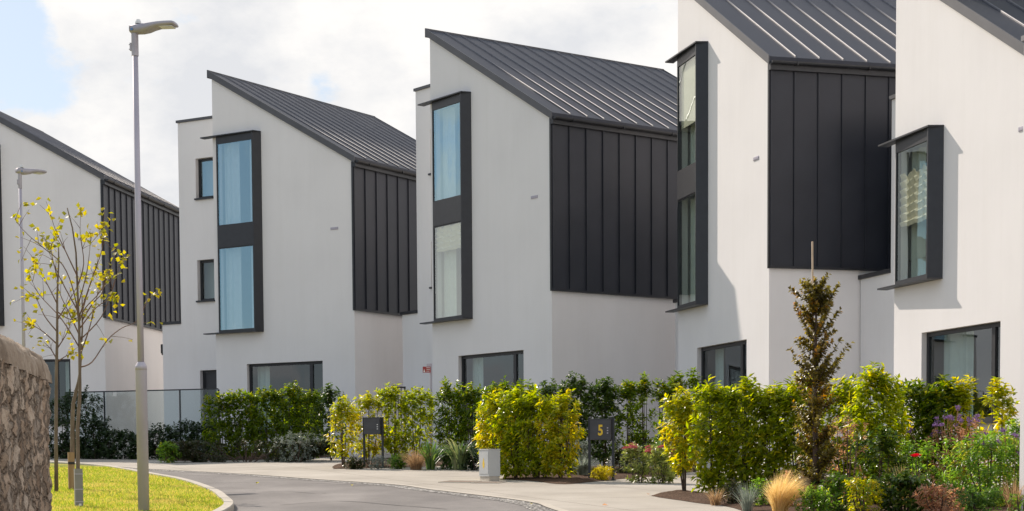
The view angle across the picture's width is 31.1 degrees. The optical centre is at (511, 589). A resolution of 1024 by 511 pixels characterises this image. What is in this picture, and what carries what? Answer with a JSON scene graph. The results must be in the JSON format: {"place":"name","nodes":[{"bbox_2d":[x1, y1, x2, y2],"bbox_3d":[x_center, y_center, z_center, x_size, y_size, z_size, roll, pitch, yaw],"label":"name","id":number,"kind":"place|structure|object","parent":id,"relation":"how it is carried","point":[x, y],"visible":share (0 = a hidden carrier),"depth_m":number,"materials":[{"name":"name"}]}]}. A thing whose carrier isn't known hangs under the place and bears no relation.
{"place":"outdoors","nodes":[
{"label":"outdoors","id":0,"kind":"place"},
{"bbox_2d":[49,463,225,510],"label":"lawn","id":1,"kind":"structure","parent":0,"point":[60,465],"depth_m":30.41,"materials":[{"name":"green plant"}]},
{"bbox_2d":[15,165,46,346],"bbox_3d":[-9.650,-5.224,37.156,0.250,6.553,0.676,2,4,35],"label":"street lamp","id":2,"kind":"object","parent":1,"relation":"on","point":[21,171],"visible":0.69,"depth_m":36.82,"materials":[{"name":"metal"}]},
{"bbox_2d":[10,227,99,491],"bbox_3d":[-7.462,-3.688,30.121,1.635,4.395,0.760,0,4,8],"label":"sapling","id":3,"kind":"object","parent":1,"relation":"on","point":[29,322],"visible":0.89,"depth_m":30.02,"materials":[{"name":"yellow plant"}]},
{"bbox_2d":[48,260,113,454],"bbox_3d":[-7.173,-3.602,31.188,1.067,4.001,1.152,0,4,0],"label":"sapling","id":4,"kind":"object","parent":1,"relation":"on","point":[72,429],"visible":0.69,"depth_m":31.07,"materials":[{"name":"yellow plant"}]},
{"bbox_2d":[10,197,162,468],"bbox_3d":[-5.892,-3.218,25.636,2.026,4.339,0.925,-1,4,-16],"label":"sapling","id":5,"kind":"object","parent":1,"relation":"on","point":[83,238],"visible":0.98,"depth_m":25.64,"materials":[{"name":"yellow plant"}]},
{"bbox_2d":[74,469,83,506],"bbox_3d":[-6.087,-1.402,25.858,0.118,0.588,0.116,-2,4,-20],"label":"tree guard","id":6,"kind":"object","parent":5,"relation":"attached to","point":[78,486],"visible":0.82,"depth_m":25.81,"materials":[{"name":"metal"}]},
{"bbox_2d":[129,19,178,510],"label":"street lamp","id":7,"kind":"object","parent":1,"relation":"on","point":[137,28],"visible":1,"depth_m":24.37,"materials":[{"name":"metal"}]},
{"bbox_2d":[136,469,532,510],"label":"road","id":8,"kind":"structure","parent":0,"point":[243,496],"depth_m":29.24,"materials":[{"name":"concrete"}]},
{"bbox_2d":[50,461,233,510],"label":"kerb","id":9,"kind":"structure","parent":8,"relation":"on","point":[228,501],"depth_m":31.02,"materials":[{"name":"concrete"}]},
{"bbox_2d":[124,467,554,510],"bbox_3d":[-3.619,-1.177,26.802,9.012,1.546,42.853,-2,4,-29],"label":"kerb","id":10,"kind":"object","parent":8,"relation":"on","point":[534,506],"visible":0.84,"depth_m":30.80,"materials":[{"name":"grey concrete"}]},
{"bbox_2d":[0,0,677,206],"label":"sky","id":11,"kind":"structure","parent":0,"point":[66,73],"materials":[{"name":"white"}]},
{"bbox_2d":[125,467,556,510],"bbox_3d":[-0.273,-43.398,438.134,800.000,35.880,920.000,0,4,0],"label":"ground","id":12,"kind":"structure","parent":0,"point":[366,482],"depth_m":34.31,"materials":[{"name":"grey concrete"}]},
{"bbox_2d":[0,334,52,510],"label":"stone wall","id":13,"kind":"structure","parent":12,"relation":"on","point":[25,417],"depth_m":13.05,"materials":[{"name":"grey stone"}]},
{"bbox_2d":[0,111,180,450],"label":"house","id":14,"kind":"structure","parent":12,"relation":"on","point":[71,178],"depth_m":56.83,"materials":[{"name":"paint"}]},
{"bbox_2d":[0,149,4,324],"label":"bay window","id":15,"kind":"structure","parent":14,"relation":"in","point":[2,321],"depth_m":56.81,"materials":[{"name":"metal"}]},
{"bbox_2d":[160,70,417,455],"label":"house","id":16,"kind":"structure","parent":12,"relation":"on","point":[298,234],"depth_m":52.73,"materials":[{"name":"paint"}]},
{"bbox_2d":[216,131,263,331],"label":"bay window","id":17,"kind":"structure","parent":16,"relation":"in","point":[244,234],"depth_m":52.72,"materials":[{"name":"metal"}]},
{"bbox_2d":[249,361,322,432],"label":"window","id":18,"kind":"structure","parent":16,"relation":"in","point":[312,374],"depth_m":52.49,"materials":[{"name":"black metal"}]},
{"bbox_2d":[400,28,676,460],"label":"house","id":19,"kind":"structure","parent":12,"relation":"on","point":[546,187],"depth_m":45.94,"materials":[{"name":"paint"}]},
{"bbox_2d":[432,93,472,320],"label":"bay window","id":20,"kind":"structure","parent":19,"relation":"in","point":[456,209],"depth_m":46.66,"materials":[{"name":"metal"}]},
{"bbox_2d":[461,350,523,432],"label":"window","id":21,"kind":"structure","parent":19,"relation":"in","point":[515,354],"depth_m":46.13,"materials":[{"name":"black metal"}]},
{"bbox_2d":[665,0,895,472],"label":"house","id":22,"kind":"structure","parent":12,"relation":"on","point":[784,121],"depth_m":37.90,"materials":[{"name":"paint"}]},
{"bbox_2d":[677,43,707,307],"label":"bay window","id":23,"kind":"structure","parent":22,"relation":"in","point":[692,180],"depth_m":40.33,"materials":[{"name":"metal"}]},
{"bbox_2d":[701,340,746,436],"bbox_3d":[4.555,-4.311,39.817,0.274,1.995,2.776,-1,4,-16],"label":"window","id":24,"kind":"structure","parent":22,"relation":"in","point":[743,343],"depth_m":39.60,"materials":[{"name":"black metal"}]},
{"bbox_2d":[858,0,1023,486],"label":"house","id":25,"kind":"structure","parent":12,"relation":"on","point":[941,295],"depth_m":32.06,"materials":[{"name":"paint"}]},
{"bbox_2d":[895,127,943,283],"bbox_3d":[7.221,-6.829,32.955,0.235,2.604,1.590,-1,4,-16],"label":"bay window","id":26,"kind":"structure","parent":25,"relation":"in","point":[934,136],"depth_m":32.30,"materials":[{"name":"metal"}]},
{"bbox_2d":[920,322,1000,426],"bbox_3d":[7.770,-3.694,31.857,0.274,1.681,2.720,-1,4,-16],"label":"window","id":27,"kind":"structure","parent":25,"relation":"in","point":[995,326],"depth_m":31.19,"materials":[{"name":"black metal"}]},
{"bbox_2d":[1019,35,1023,510],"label":"house","id":28,"kind":"structure","parent":12,"relation":"on","point":[1021,476],"depth_m":23.43,"materials":[{"name":"paint"}]},
{"bbox_2d":[50,450,972,510],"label":"pavement","id":29,"kind":"structure","parent":0,"point":[621,495],"depth_m":33.58,"materials":[{"name":"concrete"}]},
{"bbox_2d":[48,396,87,458],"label":"garden shrub","id":30,"kind":"object","parent":29,"relation":"on","point":[62,455],"visible":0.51,"depth_m":50.25,"materials":[{"name":"green plant"}]},
{"bbox_2d":[58,385,103,458],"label":"garden shrub","id":31,"kind":"object","parent":29,"relation":"on","point":[83,399],"visible":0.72,"depth_m":50.02,"materials":[{"name":"green plant"}]},
{"bbox_2d":[75,412,118,458],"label":"garden shrub","id":32,"kind":"object","parent":29,"relation":"on","point":[96,423],"visible":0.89,"depth_m":49.74,"materials":[{"name":"green plant"}]},
{"bbox_2d":[93,427,135,458],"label":"garden shrub","id":33,"kind":"object","parent":29,"relation":"on","point":[111,453],"visible":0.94,"depth_m":49.50,"materials":[{"name":"green plant"}]},
{"bbox_2d":[115,430,157,458],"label":"garden shrub","id":34,"kind":"object","parent":29,"relation":"on","point":[132,455],"visible":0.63,"depth_m":49.34,"materials":[{"name":"green plant"}]},
{"bbox_2d":[67,388,219,440],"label":"fence","id":35,"kind":"object","parent":29,"relation":"on","point":[114,393],"visible":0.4,"depth_m":50.32,"materials":[{"name":"metal"}]},
{"bbox_2d":[156,441,181,462],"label":"garden shrub","id":36,"kind":"object","parent":29,"relation":"on","point":[166,448],"visible":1,"depth_m":46.22,"materials":[{"name":"green plant"}]},
{"bbox_2d":[160,453,334,460],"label":"planting bed","id":37,"kind":"object","parent":29,"relation":"on","point":[260,456],"visible":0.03,"depth_m":49.14,"materials":[{"name":"brown soil"}]},
{"bbox_2d":[133,422,180,458],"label":"garden shrub","id":38,"kind":"object","parent":37,"relation":"on","point":[156,431],"visible":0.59,"depth_m":49.15,"materials":[{"name":"green plant"}]},
{"bbox_2d":[159,419,203,447],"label":"garden shrub","id":39,"kind":"object","parent":37,"relation":"on","point":[178,431],"visible":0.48,"depth_m":48.98,"materials":[{"name":"green plant"}]},
{"bbox_2d":[182,420,219,457],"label":"garden shrub","id":40,"kind":"object","parent":37,"relation":"on","point":[197,429],"visible":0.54,"depth_m":48.58,"materials":[{"name":"green plant"}]},
{"bbox_2d":[198,390,243,457],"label":"laurel shrub","id":41,"kind":"object","parent":37,"relation":"on","point":[218,409],"visible":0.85,"depth_m":48.02,"materials":[{"name":"green plant"}]},
{"bbox_2d":[222,388,265,459],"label":"laurel shrub","id":42,"kind":"object","parent":37,"relation":"on","point":[246,431],"visible":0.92,"depth_m":47.92,"materials":[{"name":"green plant"}]},
{"bbox_2d":[160,438,336,461],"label":"hedge","id":43,"kind":"object","parent":29,"relation":"on","point":[192,455],"visible":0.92,"depth_m":46.36,"materials":[{"name":"green plant"}]},
{"bbox_2d":[243,385,287,458],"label":"laurel shrub","id":44,"kind":"object","parent":29,"relation":"on","point":[263,393],"visible":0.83,"depth_m":47.80,"materials":[{"name":"green plant"}]},
{"bbox_2d":[268,380,307,457],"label":"laurel shrub","id":45,"kind":"object","parent":29,"relation":"on","point":[284,428],"visible":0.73,"depth_m":47.71,"materials":[{"name":"green plant"}]},
{"bbox_2d":[273,430,320,461],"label":"garden shrub","id":46,"kind":"object","parent":29,"relation":"on","point":[296,446],"visible":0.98,"depth_m":46.01,"materials":[{"name":"green plant"}]},
{"bbox_2d":[290,381,330,459],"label":"laurel shrub","id":47,"kind":"object","parent":29,"relation":"on","point":[310,398],"visible":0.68,"depth_m":47.61,"materials":[{"name":"green plant"}]},
{"bbox_2d":[312,382,348,459],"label":"laurel shrub","id":48,"kind":"object","parent":29,"relation":"on","point":[328,396],"visible":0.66,"depth_m":47.36,"materials":[{"name":"green plant"}]},
{"bbox_2d":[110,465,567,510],"bbox_3d":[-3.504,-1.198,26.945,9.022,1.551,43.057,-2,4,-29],"label":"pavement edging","id":49,"kind":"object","parent":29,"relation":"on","point":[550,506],"visible":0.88,"depth_m":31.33,"materials":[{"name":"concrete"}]},
{"bbox_2d":[333,456,477,468],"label":"planting bed","id":50,"kind":"object","parent":29,"relation":"on","point":[337,466],"visible":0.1,"depth_m":42.81,"materials":[{"name":"brown soil"}]},
{"bbox_2d":[324,394,362,466],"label":"laurel shrub","id":51,"kind":"object","parent":50,"relation":"on","point":[341,412],"visible":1,"depth_m":41.80,"materials":[{"name":"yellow plant"}]},
{"bbox_2d":[350,390,388,464],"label":"laurel shrub","id":52,"kind":"object","parent":50,"relation":"on","point":[368,399],"visible":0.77,"depth_m":42.39,"materials":[{"name":"green plant"}]},
{"bbox_2d":[363,417,384,467],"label":"letterbox","id":53,"kind":"object","parent":50,"relation":"on","point":[373,425],"visible":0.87,"depth_m":41.69,"materials":[{"name":"metal"}]},
{"bbox_2d":[373,382,414,464],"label":"laurel shrub","id":54,"kind":"object","parent":50,"relation":"on","point":[389,396],"visible":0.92,"depth_m":42.35,"materials":[{"name":"green plant"}]},
{"bbox_2d":[396,386,436,455],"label":"laurel shrub","id":55,"kind":"object","parent":50,"relation":"on","point":[420,399],"visible":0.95,"depth_m":42.28,"materials":[{"name":"green plant"}]},
{"bbox_2d":[396,448,431,469],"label":"grass tuft","id":56,"kind":"object","parent":29,"relation":"on","point":[417,463],"visible":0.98,"depth_m":40.41,"materials":[{"name":"beige plant"}]},
{"bbox_2d":[417,437,446,469],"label":"strap plant","id":57,"kind":"object","parent":29,"relation":"on","point":[430,463],"visible":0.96,"depth_m":40.44,"materials":[{"name":"green plant"}]},
{"bbox_2d":[432,376,467,455],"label":"laurel shrub","id":58,"kind":"object","parent":29,"relation":"on","point":[446,395],"visible":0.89,"depth_m":41.97,"materials":[{"name":"green plant"}]},
{"bbox_2d":[428,439,478,469],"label":"strap plant","id":59,"kind":"object","parent":29,"relation":"on","point":[455,450],"visible":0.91,"depth_m":40.13,"materials":[{"name":"green plant"}]},
{"bbox_2d":[449,382,490,458],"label":"laurel shrub","id":60,"kind":"object","parent":29,"relation":"on","point":[470,395],"visible":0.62,"depth_m":41.76,"materials":[{"name":"green plant"}]},
{"bbox_2d":[478,449,500,480],"bbox_3d":[-0.424,-2.329,34.819,0.251,0.654,0.476,-2,4,-24],"label":"utility cabinet","id":61,"kind":"object","parent":29,"relation":"on","point":[489,464],"visible":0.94,"depth_m":34.63,"materials":[{"name":"metal"}]},
{"bbox_2d":[471,387,514,475],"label":"laurel shrub","id":62,"kind":"object","parent":29,"relation":"on","point":[485,425],"visible":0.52,"depth_m":35.50,"materials":[{"name":"green plant"}]},
{"bbox_2d":[476,375,514,459],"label":"laurel shrub","id":63,"kind":"object","parent":29,"relation":"on","point":[503,386],"visible":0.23,"depth_m":39.76,"materials":[{"name":"green plant"}]},
{"bbox_2d":[503,466,692,483],"bbox_3d":[1.938,-2.361,37.517,4.242,0.354,8.954,0,4,0],"label":"planting bed","id":64,"kind":"object","parent":29,"relation":"on","point":[572,479],"visible":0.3,"depth_m":34.90,"materials":[{"name":"brown soil"}]},
{"bbox_2d":[488,384,540,478],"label":"laurel shrub","id":65,"kind":"object","parent":64,"relation":"on","point":[513,394],"visible":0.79,"depth_m":35.10,"materials":[{"name":"green plant"}]},
{"bbox_2d":[509,384,559,478],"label":"laurel shrub","id":66,"kind":"object","parent":64,"relation":"on","point":[533,462],"visible":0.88,"depth_m":34.81,"materials":[{"name":"green plant"}]},
{"bbox_2d":[536,378,579,458],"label":"laurel shrub","id":67,"kind":"object","parent":64,"relation":"on","point":[549,389],"visible":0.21,"depth_m":39.36,"materials":[{"name":"green plant"}]},
{"bbox_2d":[530,388,587,477],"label":"laurel shrub","id":68,"kind":"object","parent":64,"relation":"on","point":[560,455],"visible":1,"depth_m":34.51,"materials":[{"name":"green plant"}]},
{"bbox_2d":[556,371,603,460],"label":"laurel shrub","id":69,"kind":"object","parent":64,"relation":"on","point":[579,387],"visible":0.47,"depth_m":39.14,"materials":[{"name":"green plant"}]},
{"bbox_2d":[581,376,624,466],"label":"laurel shrub","id":70,"kind":"object","parent":64,"relation":"on","point":[602,451],"visible":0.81,"depth_m":38.96,"materials":[{"name":"green plant"}]},
{"bbox_2d":[608,379,643,459],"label":"laurel shrub","id":71,"kind":"object","parent":64,"relation":"on","point":[625,392],"visible":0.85,"depth_m":38.81,"materials":[{"name":"green plant"}]},
{"bbox_2d":[626,371,658,461],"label":"laurel shrub","id":72,"kind":"object","parent":64,"relation":"on","point":[641,389],"visible":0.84,"depth_m":38.78,"materials":[{"name":"green plant"}]},
{"bbox_2d":[647,375,676,463],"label":"laurel shrub","id":73,"kind":"object","parent":64,"relation":"on","point":[659,395],"visible":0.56,"depth_m":38.60,"materials":[{"name":"green plant"}]},
{"bbox_2d":[659,370,691,459],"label":"laurel shrub","id":74,"kind":"object","parent":64,"relation":"on","point":[670,391],"visible":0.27,"depth_m":38.35,"materials":[{"name":"green plant"}]},
{"bbox_2d":[588,417,614,480],"bbox_3d":[1.684,-2.540,34.585,0.535,1.372,0.278,1,4,15],"label":"number sign","id":75,"kind":"object","parent":29,"relation":"on","point":[601,429],"visible":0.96,"depth_m":34.46,"materials":[{"name":"metal"}]},
{"bbox_2d":[619,441,658,482],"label":"sedum plant","id":76,"kind":"object","parent":29,"relation":"on","point":[629,452],"visible":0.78,"depth_m":33.46,"materials":[{"name":"green plant"}]},
{"bbox_2d":[643,444,676,483],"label":"sedum plant","id":77,"kind":"object","parent":29,"relation":"on","point":[653,458],"visible":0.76,"depth_m":33.08,"materials":[{"name":"green plant"}]},
{"bbox_2d":[651,490,711,503],"bbox_3d":[2.680,-1.429,28.257,1.002,0.179,3.827,0,4,0],"label":"planting bed","id":78,"kind":"object","parent":29,"relation":"on","point":[692,496],"visible":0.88,"depth_m":27.94,"materials":[{"name":"brown soil"}]},
{"bbox_2d":[656,382,709,490],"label":"laurel shrub","id":79,"kind":"object","parent":78,"relation":"on","point":[680,417],"visible":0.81,"depth_m":29.25,"materials":[{"name":"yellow plant"}]},
{"bbox_2d":[682,367,709,471],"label":"laurel shrub","id":80,"kind":"object","parent":78,"relation":"on","point":[693,382],"visible":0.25,"depth_m":38.23,"materials":[{"name":"green plant"}]},
{"bbox_2d":[685,374,743,494],"bbox_3d":[3.194,-2.383,28.726,1.055,1.946,0.680,0,4,0],"label":"laurel shrub","id":81,"kind":"object","parent":78,"relation":"on","point":[706,475],"visible":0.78,"depth_m":28.61,"materials":[{"name":"green plant"}]},
{"bbox_2d":[718,484,1007,510],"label":"planting bed","id":82,"kind":"object","parent":29,"relation":"on","point":[764,507],"visible":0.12,"depth_m":25.08,"materials":[{"name":"brown soil"}]},
{"bbox_2d":[714,478,746,503],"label":"plant","id":83,"kind":"object","parent":82,"relation":"on","point":[730,488],"visible":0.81,"depth_m":26.35,"materials":[{"name":"green plant"}]},
{"bbox_2d":[710,373,771,495],"bbox_3d":[3.566,-2.342,28.507,1.053,2.009,0.703,0,4,0],"label":"laurel shrub","id":84,"kind":"object","parent":82,"relation":"on","point":[739,398],"visible":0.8,"depth_m":28.41,"materials":[{"name":"green plant"}]},
{"bbox_2d":[730,480,764,510],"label":"lavender","id":85,"kind":"object","parent":82,"relation":"on","point":[746,504],"visible":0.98,"depth_m":24.54,"materials":[{"name":"plant"}]},
{"bbox_2d":[742,477,771,505],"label":"plant","id":86,"kind":"object","parent":82,"relation":"on","point":[763,501],"visible":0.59,"depth_m":25.53,"materials":[{"name":"green plant"}]},
{"bbox_2d":[736,379,801,494],"bbox_3d":[3.980,-2.289,28.309,1.080,1.884,0.649,0,4,0],"label":"laurel shrub","id":87,"kind":"object","parent":82,"relation":"on","point":[765,431],"visible":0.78,"depth_m":28.21,"materials":[{"name":"green plant"}]},
{"bbox_2d":[759,468,817,510],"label":"grass tuft","id":88,"kind":"object","parent":82,"relation":"on","point":[780,495],"visible":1,"depth_m":23.68,"materials":[{"name":"plant"}]},
{"bbox_2d":[767,371,831,491],"bbox_3d":[4.400,-2.341,28.088,1.062,1.981,0.691,0,4,0],"label":"laurel shrub","id":89,"kind":"object","parent":82,"relation":"on","point":[794,394],"visible":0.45,"depth_m":28.02,"materials":[{"name":"green plant"}]},
{"bbox_2d":[790,485,839,510],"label":"plant","id":90,"kind":"object","parent":82,"relation":"on","point":[821,498],"visible":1,"depth_m":23.55,"materials":[{"name":"green plant"}]},
{"bbox_2d":[786,272,854,507],"bbox_3d":[4.003,-2.543,24.283,0.764,3.257,0.779,-3,4,-36],"label":"copper beech","id":91,"kind":"object","parent":82,"relation":"on","point":[815,447],"visible":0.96,"depth_m":24.22,"materials":[{"name":"brown plant"}]},
{"bbox_2d":[800,470,873,510],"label":"garden shrub","id":92,"kind":"object","parent":82,"relation":"on","point":[838,483],"visible":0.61,"depth_m":23.91,"materials":[{"name":"green plant"}]},
{"bbox_2d":[819,374,869,489],"bbox_3d":[5.035,-2.300,27.906,0.952,1.921,0.700,0,4,0],"label":"laurel shrub","id":93,"kind":"object","parent":82,"relation":"on","point":[842,392],"visible":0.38,"depth_m":27.82,"materials":[{"name":"green plant"}]},
{"bbox_2d":[827,414,867,505],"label":"dry shrub","id":94,"kind":"object","parent":82,"relation":"on","point":[851,436],"visible":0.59,"depth_m":24.71,"materials":[{"name":"green plant"}]},
{"bbox_2d":[837,477,886,510],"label":"garden shrub","id":95,"kind":"object","parent":82,"relation":"on","point":[853,488],"visible":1,"depth_m":23.36,"materials":[{"name":"yellow plant"}]},
{"bbox_2d":[839,361,913,487],"bbox_3d":[5.310,-2.290,26.897,1.132,2.106,0.705,0,4,0],"label":"laurel shrub","id":96,"kind":"object","parent":82,"relation":"on","point":[884,388],"visible":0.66,"depth_m":26.79,"materials":[{"name":"green plant"}]},
{"bbox_2d":[848,423,910,503],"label":"garden shrub","id":97,"kind":"object","parent":82,"relation":"on","point":[887,447],"visible":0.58,"depth_m":25.30,"materials":[{"name":"green plant"}]},
{"bbox_2d":[874,470,931,510],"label":"garden shrub","id":98,"kind":"object","parent":82,"relation":"on","point":[909,482],"visible":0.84,"depth_m":23.49,"materials":[{"name":"green plant"}]},
{"bbox_2d":[886,377,937,485],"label":"laurel shrub","id":99,"kind":"object","parent":82,"relation":"on","point":[914,393],"visible":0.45,"depth_m":29.38,"materials":[{"name":"green plant"}]},
{"bbox_2d":[898,437,949,501],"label":"garden shrub","id":100,"kind":"object","parent":82,"relation":"on","point":[905,450],"visible":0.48,"depth_m":25.54,"materials":[{"name":"green plant"}]},
{"bbox_2d":[906,405,972,490],"bbox_3d":[6.082,-1.917,26.133,0.789,1.407,0.716,-2,4,-26],"label":"verbena","id":101,"kind":"object","parent":82,"relation":"on","point":[934,424],"visible":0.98,"depth_m":26.11,"materials":[{"name":"purple plant"}]},
{"bbox_2d":[912,480,967,510],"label":"russet shrub","id":102,"kind":"object","parent":82,"relation":"on","point":[927,499],"visible":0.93,"depth_m":22.93,"materials":[{"name":"brown plant"}]},
{"bbox_2d":[915,373,973,486],"bbox_3d":[6.896,-2.467,29.307,1.018,1.946,0.645,0,4,0],"label":"laurel shrub","id":103,"kind":"object","parent":82,"relation":"on","point":[937,393],"visible":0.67,"depth_m":29.20,"materials":[{"name":"green plant"}]},
{"bbox_2d":[924,419,993,497],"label":"russet shrub","id":104,"kind":"object","parent":82,"relation":"on","point":[961,435],"visible":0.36,"depth_m":25.92,"materials":[{"name":"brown plant"}]},
{"bbox_2d":[943,373,987,489],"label":"laurel shrub","id":105,"kind":"object","parent":82,"relation":"on","point":[962,391],"visible":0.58,"depth_m":29.02,"materials":[{"name":"green plant"}]},
{"bbox_2d":[937,426,1019,506],"bbox_3d":[6.367,-1.570,24.536,1.404,1.220,0.788,0,4,0],"label":"garden shrub","id":106,"kind":"object","parent":82,"relation":"on","point":[990,477],"visible":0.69,"depth_m":24.46,"materials":[{"name":"green plant"}]},
{"bbox_2d":[955,482,1006,510],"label":"shrub","id":107,"kind":"object","parent":82,"relation":"on","point":[972,500],"visible":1,"depth_m":22.54,"materials":[{"name":"green plant"}]},
{"bbox_2d":[979,376,1019,489],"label":"laurel shrub","id":108,"kind":"object","parent":82,"relation":"on","point":[997,392],"visible":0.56,"depth_m":28.04,"materials":[{"name":"green plant"}]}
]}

